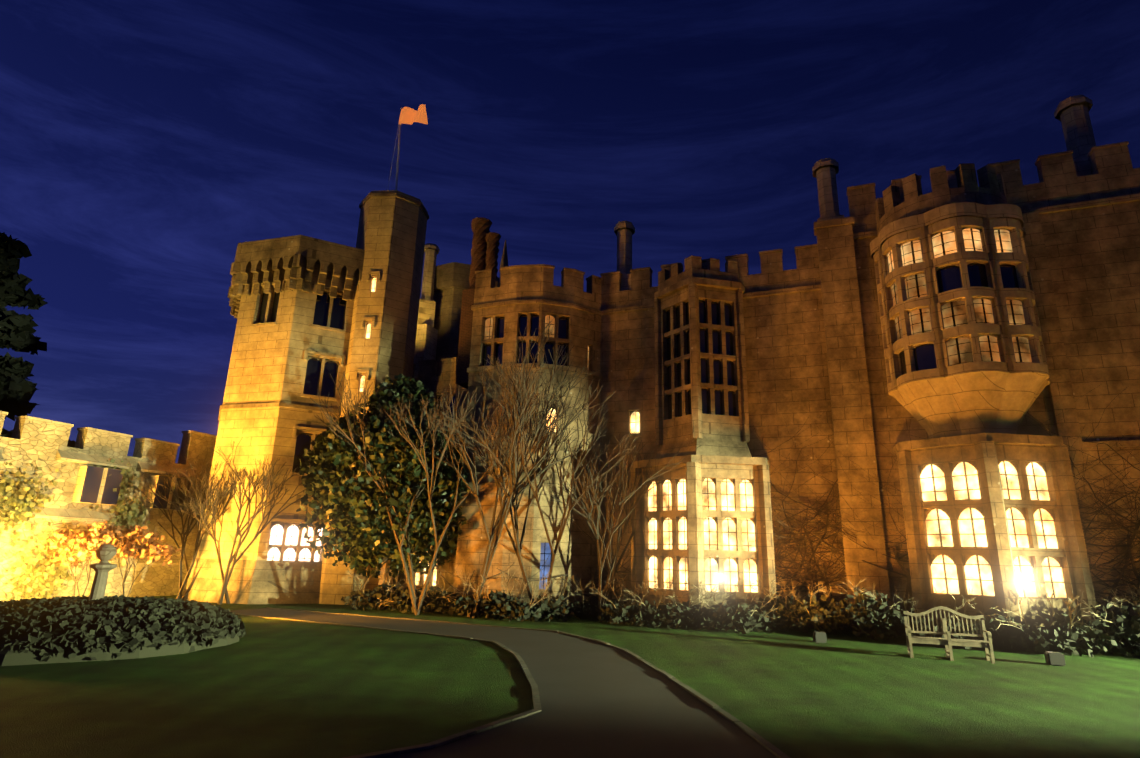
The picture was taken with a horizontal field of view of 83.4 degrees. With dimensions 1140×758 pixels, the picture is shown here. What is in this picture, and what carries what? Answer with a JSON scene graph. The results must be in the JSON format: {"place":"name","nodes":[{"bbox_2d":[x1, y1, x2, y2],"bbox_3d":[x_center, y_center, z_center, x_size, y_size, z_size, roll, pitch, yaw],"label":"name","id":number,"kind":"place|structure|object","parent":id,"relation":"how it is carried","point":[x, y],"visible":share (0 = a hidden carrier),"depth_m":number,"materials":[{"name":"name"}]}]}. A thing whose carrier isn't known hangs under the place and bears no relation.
{"place":"outdoors","nodes":[
{"label":"outdoors","id":0,"kind":"place"},
{"bbox_2d":[0,232,74,447],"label":"foliage","id":1,"kind":"object","parent":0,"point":[18,389],"visible":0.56,"depth_m":34.28,"materials":[{"name":"black"}]},
{"bbox_2d":[231,608,776,757],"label":"tarmac","id":2,"kind":"structure","parent":0,"point":[599,700],"depth_m":8.82,"materials":[{"name":"grey asphalt"}]},
{"bbox_2d":[0,595,1139,757],"bbox_3d":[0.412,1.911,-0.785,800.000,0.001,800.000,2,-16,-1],"label":"grass","id":3,"kind":"structure","parent":0,"point":[270,688],"depth_m":9.87,"materials":[{"name":"green plant"}]},
{"bbox_2d":[0,459,185,601],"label":"ivy","id":4,"kind":"object","parent":3,"relation":"on","point":[14,502],"visible":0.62,"depth_m":22.64,"materials":[{"name":"green plant"}]},
{"bbox_2d":[0,414,215,600],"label":"stone wall","id":5,"kind":"structure","parent":3,"relation":"on","point":[36,444],"depth_m":24.52,"materials":[{"name":"beige stone"}]},
{"bbox_2d":[0,411,216,564],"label":"trim","id":6,"kind":"structure","parent":5,"relation":"attached to","point":[72,514],"depth_m":24.95,"materials":[{"name":"beige stone"}]},
{"bbox_2d":[80,466,188,509],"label":"windows","id":7,"kind":"structure","parent":5,"relation":"in","point":[91,484],"depth_m":25.07,"materials":[{"name":"black glass"}]},
{"bbox_2d":[0,615,238,665],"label":"flower bed","id":8,"kind":"object","parent":3,"relation":"on","point":[8,657],"visible":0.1,"depth_m":11.78,"materials":[{"name":"grey stone"}]},
{"bbox_2d":[89,544,117,599],"bbox_3d":[-10.398,4.472,14.165,0.500,1.610,0.500,2,-16,-1],"label":"stone finial","id":9,"kind":"object","parent":8,"relation":"on","point":[104,554],"visible":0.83,"depth_m":14.13,"materials":[{"name":"grey stone"}]},
{"bbox_2d":[196,190,427,604],"bbox_3d":[-11.948,0.640,30.041,7.430,18.300,8.269,10,-18,-28],"label":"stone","id":10,"kind":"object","parent":3,"relation":"on","point":[268,361],"visible":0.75,"depth_m":27.45,"materials":[{"name":"beige stone"}]},
{"bbox_2d":[351,467,436,608],"bbox_3d":[-38.599,-1.799,23.402,66.805,18.126,23.964,8,-17,-22],"label":"bark","id":11,"kind":"object","parent":3,"relation":"on","point":[384,567],"visible":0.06,"depth_m":23.85,"materials":[{"name":"brown plant"}]},
{"bbox_2d":[296,374,479,578],"bbox_3d":[-6.776,3.736,25.119,7.133,7.940,6.521,2,-16,-1],"label":"foliage","id":12,"kind":"object","parent":11,"relation":"on","point":[361,525],"visible":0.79,"depth_m":23.41,"materials":[{"name":"green plant"}]},
{"bbox_2d":[234,607,789,757],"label":"kerb","id":13,"kind":"structure","parent":3,"relation":"on","point":[770,747],"depth_m":9.37,"materials":[{"name":"grey stone"}]},
{"bbox_2d":[0,583,1139,661],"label":"shrubs","id":14,"kind":"object","parent":3,"relation":"on","point":[33,619],"visible":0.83,"depth_m":16.29,"materials":[{"name":"green plant"}]},
{"bbox_2d":[1,318,1139,648],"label":"bare trees","id":15,"kind":"object","parent":3,"relation":"on","point":[517,412],"visible":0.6,"depth_m":22.06,"materials":[{"name":"brown plant"}]},
{"bbox_2d":[47,521,180,566],"bbox_3d":[-16.899,6.146,23.831,2.810,1.669,3.773,-7,-18,27],"label":"red leaf","id":16,"kind":"object","parent":15,"relation":"attached to","point":[120,538],"visible":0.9,"depth_m":23.35,"materials":[{"name":"brown plant"}]},
{"bbox_2d":[182,141,1139,649],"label":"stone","id":17,"kind":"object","parent":3,"relation":"on","point":[808,339],"visible":0.58,"depth_m":22.17,"materials":[{"name":"brown stone"}]},
{"bbox_2d":[433,240,507,375],"bbox_3d":[-7.925,1.684,35.107,16.156,19.200,12.228,-5,-17,23],"label":"stone","id":18,"kind":"object","parent":17,"relation":"on","point":[451,281],"visible":0.21,"depth_m":38.85,"materials":[{"name":"brown stone"}]},
{"bbox_2d":[456,217,500,388],"bbox_3d":[-3.924,-3.489,28.432,1.510,7.800,1.007,-4,-17,21],"label":"chimney","id":19,"kind":"object","parent":17,"relation":"on","point":[485,249],"visible":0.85,"depth_m":28.50,"materials":[{"name":"brown stone"}]},
{"bbox_2d":[539,543,550,588],"bbox_3d":[-0.927,6.723,23.048,0.434,1.600,0.120,2,-16,-1],"label":"blue glass","id":20,"kind":"object","parent":17,"relation":"attached to","point":[545,551],"visible":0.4,"depth_m":23.09,"materials":[{"name":"blue glass"}]},
{"bbox_2d":[258,263,1018,560],"bbox_3d":[3.457,1.269,23.594,35.124,11.880,4.534,-4,-16,18],"label":"glass","id":21,"kind":"object","parent":17,"relation":"attached to","point":[949,277],"depth_m":25.13,"materials":[{"name":"black glass"}]},
{"bbox_2d":[360,278,1066,597],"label":"lit windows","id":22,"kind":"structure","parent":17,"relation":"on","point":[978,573],"depth_m":18.96,"materials":[{"name":"yellow glass"}]},
{"bbox_2d":[414,94,1095,377],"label":"chimneys","id":23,"kind":"object","parent":17,"relation":"on","point":[1071,113],"visible":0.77,"depth_m":25.04,"materials":[{"name":"brown stone"}]},
{"bbox_2d":[484,274,1031,369],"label":"windows","id":24,"kind":"structure","parent":17,"relation":"on","point":[958,349],"depth_m":19.11,"materials":[{"name":"glass"}]},
{"bbox_2d":[718,576,1025,584],"bbox_3d":[3.021,6.706,22.240,21.281,0.380,0.723,-7,-18,28],"label":"floodlight","id":25,"kind":"object","parent":17,"relation":"on","point":[1022,581],"visible":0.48,"depth_m":17.55,"materials":[{"name":"beige"}]},
{"bbox_2d":[870,202,1050,438],"bbox_3d":[12.272,-1.638,20.010,4.548,7.150,2.736,-4,-17,21],"label":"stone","id":26,"kind":"object","parent":17,"relation":"on","point":[944,398],"visible":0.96,"depth_m":19.36,"materials":[{"name":"beige stone"}]},
{"bbox_2d":[888,228,1012,271],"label":"lit windows","id":27,"kind":"structure","parent":26,"relation":"attached to","point":[944,243],"depth_m":19.82,"materials":[{"name":"yellow glass"}]},
{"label":"roof","id":28,"kind":"object","parent":17,"relation":"attached to","visible":0},
{"bbox_2d":[388,107,401,189],"bbox_3d":[-8.701,-11.174,32.053,0.570,5.704,0.116,2,-16,-1],"label":"pole","id":29,"kind":"object","parent":28,"relation":"on","point":[399,126],"visible":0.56,"depth_m":32.02,"materials":[{"name":"beige metal"}]},
{"bbox_2d":[399,104,427,123],"bbox_3d":[-7.955,-13.300,32.287,1.574,1.183,0.482,-3,-16,15],"label":"flag","id":30,"kind":"object","parent":29,"relation":"attached to","point":[408,115],"visible":0.98,"depth_m":32.46,"materials":[{"name":"orange fabric"}]},
{"bbox_2d":[347,566,1139,638],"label":"shrubs","id":31,"kind":"object","parent":3,"relation":"on","point":[971,599],"visible":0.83,"depth_m":19.52,"materials":[{"name":"green plant"}]},
{"bbox_2d":[813,631,826,642],"bbox_3d":[6.699,6.920,17.164,0.300,0.260,0.300,-2,-16,12],"label":"floodlight","id":32,"kind":"object","parent":3,"relation":"on","point":[819,637],"visible":1,"depth_m":17.04,"materials":[{"name":"grey"}]},
{"bbox_2d":[903,606,994,663],"bbox_3d":[8.688,5.852,14.754,1.660,1.130,0.620,-4,-17,21],"label":"bench","id":33,"kind":"object","parent":3,"relation":"on","point":[947,640],"visible":1,"depth_m":14.83,"materials":[{"name":"brown wood"}]},
{"bbox_2d":[1044,651,1065,665],"bbox_3d":[10.759,6.206,14.207,0.300,0.260,0.300,-4,-17,21],"label":"floodlight","id":34,"kind":"object","parent":3,"relation":"on","point":[1055,658],"visible":1,"depth_m":14.09,"materials":[{"name":"grey"}]}
]}

